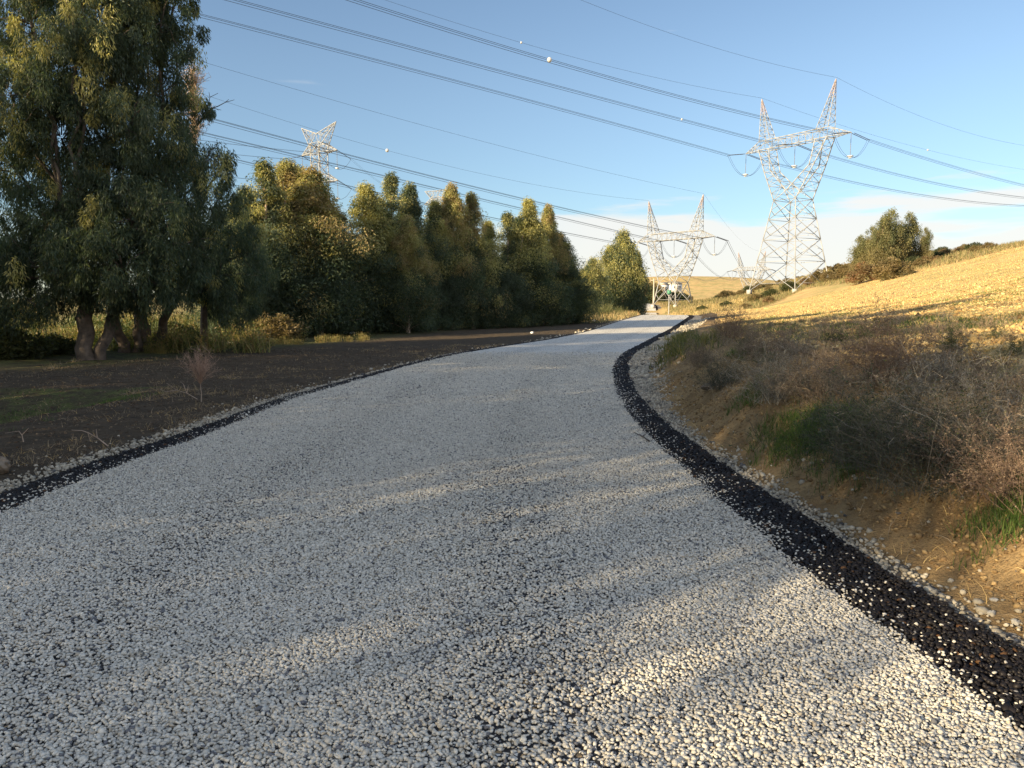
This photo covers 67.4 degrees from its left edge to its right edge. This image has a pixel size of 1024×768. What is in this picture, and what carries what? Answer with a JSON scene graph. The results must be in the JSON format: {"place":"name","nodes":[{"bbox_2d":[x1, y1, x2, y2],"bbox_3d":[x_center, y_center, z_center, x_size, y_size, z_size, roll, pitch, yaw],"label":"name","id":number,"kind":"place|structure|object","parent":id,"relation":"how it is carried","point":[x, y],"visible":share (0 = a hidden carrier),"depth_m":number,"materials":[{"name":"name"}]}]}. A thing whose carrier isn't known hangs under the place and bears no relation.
{"place":"outdoors","nodes":[
{"label":"outdoors","id":0,"kind":"place"},
{"bbox_2d":[182,49,210,343],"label":"dead tree","id":1,"kind":"object","parent":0,"point":[203,316],"visible":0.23,"depth_m":26.74,"materials":[{"name":"wood"}]},
{"bbox_2d":[2,0,703,193],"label":"power line","id":2,"kind":"object","parent":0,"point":[434,128],"visible":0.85,"depth_m":144.32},
{"bbox_2d":[0,246,1023,638],"bbox_3d":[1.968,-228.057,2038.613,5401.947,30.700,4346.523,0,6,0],"label":"ground","id":3,"kind":"structure","parent":0,"point":[698,288],"depth_m":11.75,"materials":[{"name":"soil"}]},
{"bbox_2d":[0,456,10,473],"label":"stone","id":4,"kind":"object","parent":3,"relation":"on","point":[5,466],"visible":0.98,"depth_m":7.10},
{"bbox_2d":[0,324,58,359],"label":"shrub","id":5,"kind":"object","parent":3,"relation":"on","point":[37,346],"visible":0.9,"depth_m":22.14,"materials":[{"name":"green plant"}]},
{"bbox_2d":[30,332,75,354],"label":"shrub","id":6,"kind":"object","parent":3,"relation":"on","point":[65,346],"visible":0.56,"depth_m":23.85,"materials":[{"name":"green plant"}]},
{"bbox_2d":[0,0,140,360],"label":"eucalyptus","id":7,"kind":"object","parent":3,"relation":"on","point":[29,258],"visible":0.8,"depth_m":21.23,"materials":[{"name":"green plant"}]},
{"bbox_2d":[75,429,107,445],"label":"fallen twig","id":8,"kind":"object","parent":3,"relation":"on","point":[88,433],"visible":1,"depth_m":8.51,"materials":[{"name":"wood"}]},
{"bbox_2d":[40,0,195,352],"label":"eucalyptus","id":9,"kind":"object","parent":3,"relation":"on","point":[131,154],"visible":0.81,"depth_m":21.44,"materials":[{"name":"green plant"}]},
{"bbox_2d":[152,320,199,344],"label":"shrub","id":10,"kind":"object","parent":3,"relation":"on","point":[170,323],"visible":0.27,"depth_m":28.87,"materials":[{"name":"green plant"}]},
{"bbox_2d":[160,381,196,398],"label":"fallen twig","id":11,"kind":"object","parent":3,"relation":"on","point":[180,391],"visible":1,"depth_m":12.54,"materials":[{"name":"wood"}]},
{"bbox_2d":[78,0,280,350],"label":"eucalyptus","id":12,"kind":"object","parent":3,"relation":"on","point":[199,270],"visible":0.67,"depth_m":23.70,"materials":[{"name":"green plant"}]},
{"bbox_2d":[197,93,232,124],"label":"bare branch","id":13,"kind":"object","parent":12,"relation":"attached to","point":[214,107],"visible":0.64,"depth_m":25.16,"materials":[{"name":"grey plant"}]},
{"bbox_2d":[175,343,224,401],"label":"sapling","id":14,"kind":"object","parent":3,"relation":"on","point":[200,367],"visible":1,"depth_m":12.04,"materials":[{"name":"brown plant"}]},
{"bbox_2d":[183,183,315,334],"bbox_3d":[-12.017,-5.410,34.744,5.190,7.333,5.218,3,7,26],"label":"eucalyptus tree","id":15,"kind":"object","parent":3,"relation":"on","point":[254,221],"visible":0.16,"depth_m":34.36,"materials":[{"name":"green plant"}]},
{"bbox_2d":[208,157,326,337],"bbox_3d":[-11.277,-5.939,34.736,5.504,8.575,5.766,2,6,15],"label":"eucalyptus tree","id":16,"kind":"object","parent":3,"relation":"on","point":[271,210],"visible":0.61,"depth_m":34.57,"materials":[{"name":"green plant"}]},
{"bbox_2d":[246,311,309,341],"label":"shrub","id":17,"kind":"object","parent":3,"relation":"on","point":[282,322],"visible":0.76,"depth_m":31.93,"materials":[{"name":"green plant"}]},
{"bbox_2d":[257,157,352,333],"bbox_3d":[-10.702,-6.293,36.949,5.954,9.129,5.669,-3,7,-25],"label":"eucalyptus tree","id":18,"kind":"object","parent":3,"relation":"on","point":[286,173],"visible":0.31,"depth_m":36.15,"materials":[{"name":"green plant"}]},
{"bbox_2d":[295,164,332,333],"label":"eucalyptus tree","id":19,"kind":"object","parent":3,"relation":"on","point":[299,168],"depth_m":38.95,"materials":[{"name":"green plant"}]},
{"bbox_2d":[3,301,627,353],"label":"weeds and reeds","id":20,"kind":"object","parent":3,"relation":"on","point":[175,339],"visible":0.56,"depth_m":26.50,"materials":[{"name":"green plant"}]},
{"bbox_2d":[288,121,350,199],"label":"pylon","id":21,"kind":"object","parent":3,"relation":"on","point":[329,146],"visible":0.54,"depth_m":194.23,"materials":[{"name":"metal"}]},
{"bbox_2d":[8,110,322,153],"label":"power line","id":22,"kind":"object","parent":21,"relation":"hanging from","point":[254,146],"visible":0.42,"depth_m":179.03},
{"bbox_2d":[275,165,395,335],"bbox_3d":[-9.576,-6.377,37.511,7.742,8.432,7.778,2,6,20],"label":"eucalyptus tree","id":23,"kind":"object","parent":3,"relation":"on","point":[318,193],"visible":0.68,"depth_m":36.28,"materials":[{"name":"green plant"}]},
{"bbox_2d":[298,211,401,334],"bbox_3d":[-8.891,-5.749,40.610,6.605,6.813,6.919,5,8,38],"label":"eucalyptus tree","id":24,"kind":"object","parent":3,"relation":"on","point":[341,224],"visible":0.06,"depth_m":39.67,"materials":[{"name":"green plant"}]},
{"bbox_2d":[331,180,432,333],"bbox_3d":[-7.456,-6.486,40.911,6.489,8.615,6.138,5,8,40],"label":"eucalyptus tree","id":25,"kind":"object","parent":3,"relation":"on","point":[378,222],"visible":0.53,"depth_m":40.16,"materials":[{"name":"green plant"}]},
{"bbox_2d":[186,215,591,341],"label":"undergrowth","id":26,"kind":"object","parent":3,"relation":"on","point":[515,281],"visible":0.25,"depth_m":45.19,"materials":[{"name":"green plant"}]},
{"bbox_2d":[361,170,443,332],"bbox_3d":[-6.508,-7.159,43.041,5.478,9.489,5.229,0,6,-2],"label":"eucalyptus tree","id":27,"kind":"object","parent":3,"relation":"on","point":[389,187],"visible":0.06,"depth_m":42.52,"materials":[{"name":"green plant"}]},
{"bbox_2d":[371,214,453,332],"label":"eucalyptus tree","id":28,"kind":"object","parent":3,"relation":"on","point":[407,240],"visible":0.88,"depth_m":40.40,"materials":[{"name":"green plant"}]},
{"bbox_2d":[393,180,457,331],"bbox_3d":[-5.756,-7.234,44.928,5.514,9.305,5.544,-1,6,-8],"label":"eucalyptus tree","id":29,"kind":"object","parent":3,"relation":"on","point":[410,198],"visible":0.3,"depth_m":44.42,"materials":[{"name":"green plant"}]},
{"bbox_2d":[422,189,446,215],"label":"pylon","id":30,"kind":"object","parent":3,"relation":"on","point":[432,198],"visible":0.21,"depth_m":294.91,"materials":[{"name":"metal"}]},
{"bbox_2d":[413,199,478,330],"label":"eucalyptus tree","id":31,"kind":"object","parent":3,"relation":"on","point":[434,208],"visible":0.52,"depth_m":45.33,"materials":[{"name":"green plant"}]},
{"bbox_2d":[431,181,493,329],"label":"eucalyptus tree","id":32,"kind":"object","parent":3,"relation":"on","point":[452,208],"visible":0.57,"depth_m":46.18,"materials":[{"name":"green plant"}]},
{"bbox_2d":[453,191,511,328],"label":"eucalyptus tree","id":33,"kind":"object","parent":3,"relation":"on","point":[473,204],"visible":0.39,"depth_m":47.61,"materials":[{"name":"green plant"}]},
{"bbox_2d":[466,218,519,327],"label":"eucalyptus tree","id":34,"kind":"object","parent":3,"relation":"on","point":[491,232],"visible":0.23,"depth_m":49.59,"materials":[{"name":"green plant"}]},
{"bbox_2d":[0,245,1023,607],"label":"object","id":35,"kind":"object","parent":3,"relation":"on","point":[976,339],"visible":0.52,"depth_m":12.74,"materials":[{"name":"plant"}]},
{"bbox_2d":[0,317,1023,649],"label":"loose gravel","id":36,"kind":"structure","parent":3,"relation":"on","point":[642,371],"depth_m":7.60,"materials":[{"name":"gravel"}]},
{"bbox_2d":[0,277,1023,570],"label":"green grass","id":37,"kind":"structure","parent":3,"relation":"on","point":[790,435],"depth_m":7.41,"materials":[{"name":"plant"}]},
{"bbox_2d":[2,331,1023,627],"bbox_3d":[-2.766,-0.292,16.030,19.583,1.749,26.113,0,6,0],"label":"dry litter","id":38,"kind":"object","parent":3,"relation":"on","point":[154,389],"visible":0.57,"depth_m":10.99,"materials":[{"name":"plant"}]},
{"bbox_2d":[487,210,547,327],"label":"eucalyptus tree","id":39,"kind":"object","parent":3,"relation":"on","point":[511,250],"visible":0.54,"depth_m":50.88,"materials":[{"name":"green plant"}]},
{"bbox_2d":[503,218,550,325],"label":"eucalyptus tree","id":40,"kind":"object","parent":3,"relation":"on","point":[533,258],"visible":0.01,"depth_m":52.98,"materials":[{"name":"green plant"}]},
{"bbox_2d":[509,195,577,326],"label":"eucalyptus tree","id":41,"kind":"object","parent":3,"relation":"on","point":[530,223],"visible":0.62,"depth_m":51.83,"materials":[{"name":"green plant"}]},
{"bbox_2d":[539,202,581,324],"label":"eucalyptus tree","id":42,"kind":"object","parent":3,"relation":"on","point":[548,217],"visible":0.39,"depth_m":55.43,"materials":[{"name":"green plant"}]},
{"bbox_2d":[542,264,605,324],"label":"eucalyptus tree","id":43,"kind":"object","parent":3,"relation":"on","point":[587,289],"visible":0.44,"depth_m":56.14,"materials":[{"name":"green plant"}]},
{"bbox_2d":[543,230,606,324],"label":"eucalyptus tree","id":44,"kind":"object","parent":3,"relation":"on","point":[565,244],"visible":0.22,"depth_m":56.90,"materials":[{"name":"green plant"}]},
{"bbox_2d":[579,256,614,309],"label":"eucalyptus tree","id":45,"kind":"object","parent":3,"relation":"on","point":[592,271],"visible":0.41,"depth_m":98.41,"materials":[{"name":"green plant"}]},
{"bbox_2d":[593,226,651,314],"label":"eucalyptus tree","id":46,"kind":"object","parent":3,"relation":"on","point":[621,259],"visible":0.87,"depth_m":105.47,"materials":[{"name":"green plant"}]},
{"bbox_2d":[632,252,650,314],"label":"eucalyptus tree","id":47,"kind":"object","parent":3,"relation":"on","point":[647,291],"visible":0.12,"depth_m":108.74,"materials":[{"name":"green plant"}]},
{"bbox_2d":[651,279,656,304],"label":"utility pole","id":48,"kind":"object","parent":3,"relation":"on","point":[653,280],"visible":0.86,"depth_m":213.24,"materials":[{"name":"white wood"}]},
{"bbox_2d":[668,281,681,291],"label":"white house","id":49,"kind":"structure","parent":3,"relation":"on","point":[677,287],"depth_m":315.96,"materials":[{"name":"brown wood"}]},
{"bbox_2d":[636,194,727,307],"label":"pylon","id":50,"kind":"object","parent":3,"relation":"on","point":[673,271],"visible":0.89,"depth_m":207.68,"materials":[{"name":"metal"}]},
{"bbox_2d":[87,107,660,242],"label":"power line","id":51,"kind":"object","parent":50,"relation":"attached to","point":[399,181],"visible":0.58,"depth_m":145.79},
{"bbox_2d":[201,153,616,243],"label":"power line","id":52,"kind":"object","parent":50,"relation":"attached to","point":[429,204],"visible":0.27,"depth_m":170.17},
{"bbox_2d":[171,83,648,200],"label":"power line","id":53,"kind":"object","parent":50,"relation":"attached to","point":[386,150],"visible":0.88,"depth_m":160.19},
{"bbox_2d":[187,111,701,239],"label":"power line","id":54,"kind":"object","parent":50,"relation":"attached to","point":[434,176],"visible":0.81,"depth_m":138.57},
{"bbox_2d":[664,333,726,367],"bbox_3d":[3.326,-0.567,13.400,1.380,0.696,1.378,0,6,0],"label":"dry bush","id":55,"kind":"object","parent":3,"relation":"on","point":[694,358],"visible":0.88,"depth_m":13.33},
{"bbox_2d":[700,383,713,389],"bbox_3d":[2.827,0.029,11.019,0.272,0.123,0.169,-3,7,-26],"label":"stone","id":56,"kind":"object","parent":3,"relation":"on","point":[706,388],"visible":0.4,"depth_m":10.96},
{"bbox_2d":[676,349,771,390],"bbox_3d":[2.872,-0.205,10.587,1.500,0.657,1.270,-2,6,-15],"label":"dry bush","id":57,"kind":"object","parent":3,"relation":"on","point":[718,377],"visible":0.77,"depth_m":10.53,"materials":[{"name":"plant"}]},
{"bbox_2d":[718,301,730,306],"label":"shrub","id":58,"kind":"object","parent":3,"relation":"on","point":[725,302],"visible":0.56,"depth_m":164.03,"materials":[{"name":"green plant"}]},
{"bbox_2d":[677,296,774,340],"bbox_3d":[5.017,-1.460,18.150,2.327,1.257,1.836,3,7,27],"label":"dry bush","id":59,"kind":"object","parent":3,"relation":"on","point":[739,329],"visible":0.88,"depth_m":17.83,"materials":[{"name":"plant"}]},
{"bbox_2d":[727,251,774,287],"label":"pylon","id":60,"kind":"object","parent":3,"relation":"on","point":[741,270],"visible":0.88,"depth_m":466.85,"materials":[{"name":"metal"}]},
{"bbox_2d":[746,292,760,301],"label":"shrub","id":61,"kind":"object","parent":3,"relation":"on","point":[752,297],"visible":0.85,"depth_m":163.56,"materials":[{"name":"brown plant"}]},
{"bbox_2d":[710,317,809,360],"bbox_3d":[3.932,-0.708,12.211,1.608,0.813,1.610,2,6,18],"label":"dry bush","id":62,"kind":"object","parent":3,"relation":"on","point":[754,345],"visible":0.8,"depth_m":12.22,"materials":[{"name":"plant"}]},
{"bbox_2d":[760,288,777,297],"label":"shrub","id":63,"kind":"object","parent":3,"relation":"on","point":[769,291],"visible":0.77,"depth_m":163.42,"materials":[{"name":"green plant"}]},
{"bbox_2d":[694,326,863,408],"bbox_3d":[2.813,-0.168,8.129,1.879,0.904,1.880,5,8,38],"label":"dry bush","id":64,"kind":"object","parent":3,"relation":"on","point":[766,398],"visible":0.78,"depth_m":8.23,"materials":[{"name":"plant"}]},
{"bbox_2d":[781,281,799,289],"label":"shrub","id":65,"kind":"object","parent":3,"relation":"on","point":[790,283],"visible":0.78,"depth_m":163.29,"materials":[{"name":"green plant"}]},
{"bbox_2d":[563,240,1023,323],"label":"rank grass","id":66,"kind":"structure","parent":3,"relation":"on","point":[739,300],"depth_m":150.45,"materials":[{"name":"plant"}]},
{"bbox_2d":[727,79,868,293],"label":"pylon","id":67,"kind":"object","parent":3,"relation":"on","point":[789,221],"visible":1,"depth_m":160.31,"materials":[{"name":"metal"}]},
{"bbox_2d":[171,6,728,156],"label":"power line","id":68,"kind":"object","parent":67,"relation":"hanging from","point":[442,79],"visible":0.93,"depth_m":129.25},
{"bbox_2d":[226,0,775,145],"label":"power line","id":69,"kind":"object","parent":67,"relation":"hanging from","point":[485,67],"visible":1,"depth_m":118.91,"materials":[{"name":"metal"}]},
{"bbox_2d":[386,0,758,97],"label":"power line","id":70,"kind":"object","parent":67,"relation":"attached to","point":[559,53],"visible":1,"depth_m":136.77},
{"bbox_2d":[347,0,833,134],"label":"power line","id":71,"kind":"object","parent":67,"relation":"hanging from","point":[549,59],"visible":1,"depth_m":111.37,"materials":[{"name":"metal"}]},
{"bbox_2d":[582,0,832,76],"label":"power line","id":72,"kind":"object","parent":67,"relation":"attached to","point":[704,44],"visible":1,"depth_m":132.47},
{"bbox_2d":[768,100,1017,168],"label":"power line","id":73,"kind":"object","parent":67,"relation":"hanging from","point":[888,139],"visible":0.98,"depth_m":191.82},
{"bbox_2d":[766,161,1023,206],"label":"power line","id":74,"kind":"object","parent":67,"relation":"hanging from","point":[893,189],"visible":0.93,"depth_m":200.39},
{"bbox_2d":[811,150,1022,198],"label":"power line","id":75,"kind":"object","parent":67,"relation":"hanging from","point":[913,177],"visible":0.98,"depth_m":183.08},
{"bbox_2d":[840,79,1018,144],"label":"power line","id":76,"kind":"object","parent":67,"relation":"attached to","point":[918,115],"visible":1,"depth_m":165.24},
{"bbox_2d":[869,139,1023,186],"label":"power line","id":77,"kind":"object","parent":67,"relation":"hanging from","point":[942,163],"visible":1,"depth_m":167.05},
{"bbox_2d":[612,242,997,308],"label":"ridge scrub","id":78,"kind":"object","parent":3,"relation":"on","point":[917,263],"visible":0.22,"depth_m":188.69,"materials":[{"name":"green plant"}]},
{"bbox_2d":[810,270,822,280],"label":"shrub","id":79,"kind":"object","parent":3,"relation":"on","point":[817,273],"visible":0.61,"depth_m":162.98,"materials":[{"name":"brown plant"}]},
{"bbox_2d":[749,338,885,413],"bbox_3d":[3.194,-0.088,7.897,1.521,0.768,1.523,-5,8,-40],"label":"dry bush","id":80,"kind":"object","parent":3,"relation":"on","point":[817,385],"visible":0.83,"depth_m":7.86,"materials":[{"name":"plant"}]},
{"bbox_2d":[622,303,1023,646],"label":"gravel shoulder","id":81,"kind":"object","parent":3,"relation":"on","point":[1014,636],"visible":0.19,"depth_m":4.47},
{"bbox_2d":[0,332,1023,727],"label":"tarred stones","id":82,"kind":"object","parent":81,"relation":"on","point":[860,566],"visible":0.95,"depth_m":4.87,"materials":[{"name":"gravel"}]},
{"bbox_2d":[2,305,1023,731],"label":"bitumen edge","id":83,"kind":"structure","parent":81,"relation":"on","point":[678,325],"depth_m":4.24,"materials":[{"name":"asphalt"}]},
{"bbox_2d":[819,270,838,281],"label":"shrub","id":84,"kind":"object","parent":3,"relation":"on","point":[825,277],"visible":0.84,"depth_m":155.78,"materials":[{"name":"brown plant"}]},
{"bbox_2d":[829,263,846,272],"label":"shrub","id":85,"kind":"object","parent":3,"relation":"on","point":[833,269],"visible":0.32,"depth_m":163.10,"materials":[{"name":"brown plant"}]},
{"bbox_2d":[834,263,850,276],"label":"shrub","id":86,"kind":"object","parent":3,"relation":"on","point":[844,269],"visible":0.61,"depth_m":153.85,"materials":[{"name":"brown plant"}]},
{"bbox_2d":[846,235,865,276],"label":"hill tree","id":87,"kind":"object","parent":3,"relation":"on","point":[855,255],"visible":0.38,"depth_m":135.86,"materials":[{"name":"green plant"}]},
{"bbox_2d":[844,260,880,284],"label":"shrub","id":88,"kind":"object","parent":3,"relation":"on","point":[857,274],"visible":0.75,"depth_m":120.59,"materials":[{"name":"brown plant"}]},
{"bbox_2d":[707,311,1023,407],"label":"dry scrub","id":89,"kind":"object","parent":3,"relation":"on","point":[949,340],"visible":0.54,"depth_m":9.32,"materials":[{"name":"plant"}]},
{"bbox_2d":[710,245,1023,389],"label":"stubble","id":90,"kind":"object","parent":3,"relation":"on","point":[897,287],"visible":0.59,"depth_m":66.91,"materials":[{"name":"plant"}]},
{"bbox_2d":[723,367,1011,471],"bbox_3d":[2.803,0.275,6.041,1.635,0.845,1.932,-3,7,-24],"label":"dry bush","id":91,"kind":"object","parent":3,"relation":"on","point":[841,427],"visible":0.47,"depth_m":6.06,"materials":[{"name":"plant"}]},
{"bbox_2d":[856,224,878,277],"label":"hill tree","id":92,"kind":"object","parent":3,"relation":"on","point":[862,255],"visible":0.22,"depth_m":133.84,"materials":[{"name":"green plant"}]},
{"bbox_2d":[717,347,1023,520],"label":"dry bush","id":93,"kind":"object","parent":3,"relation":"on","point":[903,453],"visible":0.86,"depth_m":5.21,"materials":[{"name":"plant"}]},
{"bbox_2d":[755,291,1002,384],"bbox_3d":[3.719,-0.448,8.231,2.266,1.224,1.788,0,6,2],"label":"dry bush","id":94,"kind":"object","parent":3,"relation":"on","point":[880,351],"visible":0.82,"depth_m":8.00,"materials":[{"name":"plant"}]},
{"bbox_2d":[864,216,901,266],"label":"hill tree","id":95,"kind":"object","parent":3,"relation":"on","point":[878,252],"visible":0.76,"depth_m":129.47,"materials":[{"name":"green plant"}]},
{"bbox_2d":[864,208,915,261],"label":"hill tree","id":96,"kind":"object","parent":3,"relation":"on","point":[898,229],"visible":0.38,"depth_m":130.92,"materials":[{"name":"green plant"}]},
{"bbox_2d":[869,256,916,279],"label":"shrub","id":97,"kind":"object","parent":3,"relation":"on","point":[892,270],"visible":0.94,"depth_m":109.78,"materials":[{"name":"brown plant"}]},
{"bbox_2d":[900,210,923,260],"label":"hill tree","id":98,"kind":"object","parent":3,"relation":"on","point":[912,224],"visible":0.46,"depth_m":135.07,"materials":[{"name":"green plant"}]},
{"bbox_2d":[904,256,927,266],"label":"shrub","id":99,"kind":"object","parent":3,"relation":"on","point":[913,259],"visible":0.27,"depth_m":122.96,"materials":[{"name":"green plant"}]},
{"bbox_2d":[915,227,934,258],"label":"hill tree","id":100,"kind":"object","parent":3,"relation":"on","point":[924,247],"visible":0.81,"depth_m":133.70,"materials":[{"name":"green plant"}]},
{"bbox_2d":[831,327,1023,462],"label":"dry bush","id":101,"kind":"object","parent":3,"relation":"on","point":[998,411],"visible":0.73,"depth_m":5.21,"materials":[{"name":"plant"}]},
{"bbox_2d":[931,246,949,253],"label":"shrub","id":102,"kind":"object","parent":3,"relation":"on","point":[938,248],"visible":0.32,"depth_m":153.71,"materials":[{"name":"green plant"}]},
{"bbox_2d":[891,400,1023,513],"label":"dry bush","id":103,"kind":"object","parent":3,"relation":"on","point":[1003,466],"visible":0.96,"depth_m":4.61,"materials":[{"name":"plant"}]},
{"bbox_2d":[964,242,983,250],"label":"shrub","id":104,"kind":"object","parent":3,"relation":"on","point":[969,246],"visible":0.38,"depth_m":140.11,"materials":[{"name":"green plant"}]},
{"bbox_2d":[1011,619,1020,625],"bbox_3d":[2.497,1.181,3.803,0.044,0.032,0.041,0,6,0],"label":"pebble","id":105,"kind":"object","parent":3,"relation":"on","point":[1015,622],"visible":1,"depth_m":3.79,"materials":[{"name":"stone"}]},
{"bbox_2d":[0,304,1023,767],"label":"road","id":106,"kind":"structure","parent":0,"point":[626,334],"depth_m":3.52,"materials":[{"name":"gravel"}]},
{"bbox_2d":[0,0,1023,298],"label":"sky","id":107,"kind":"structure","parent":0,"point":[957,64],"materials":[{"name":"blue"}]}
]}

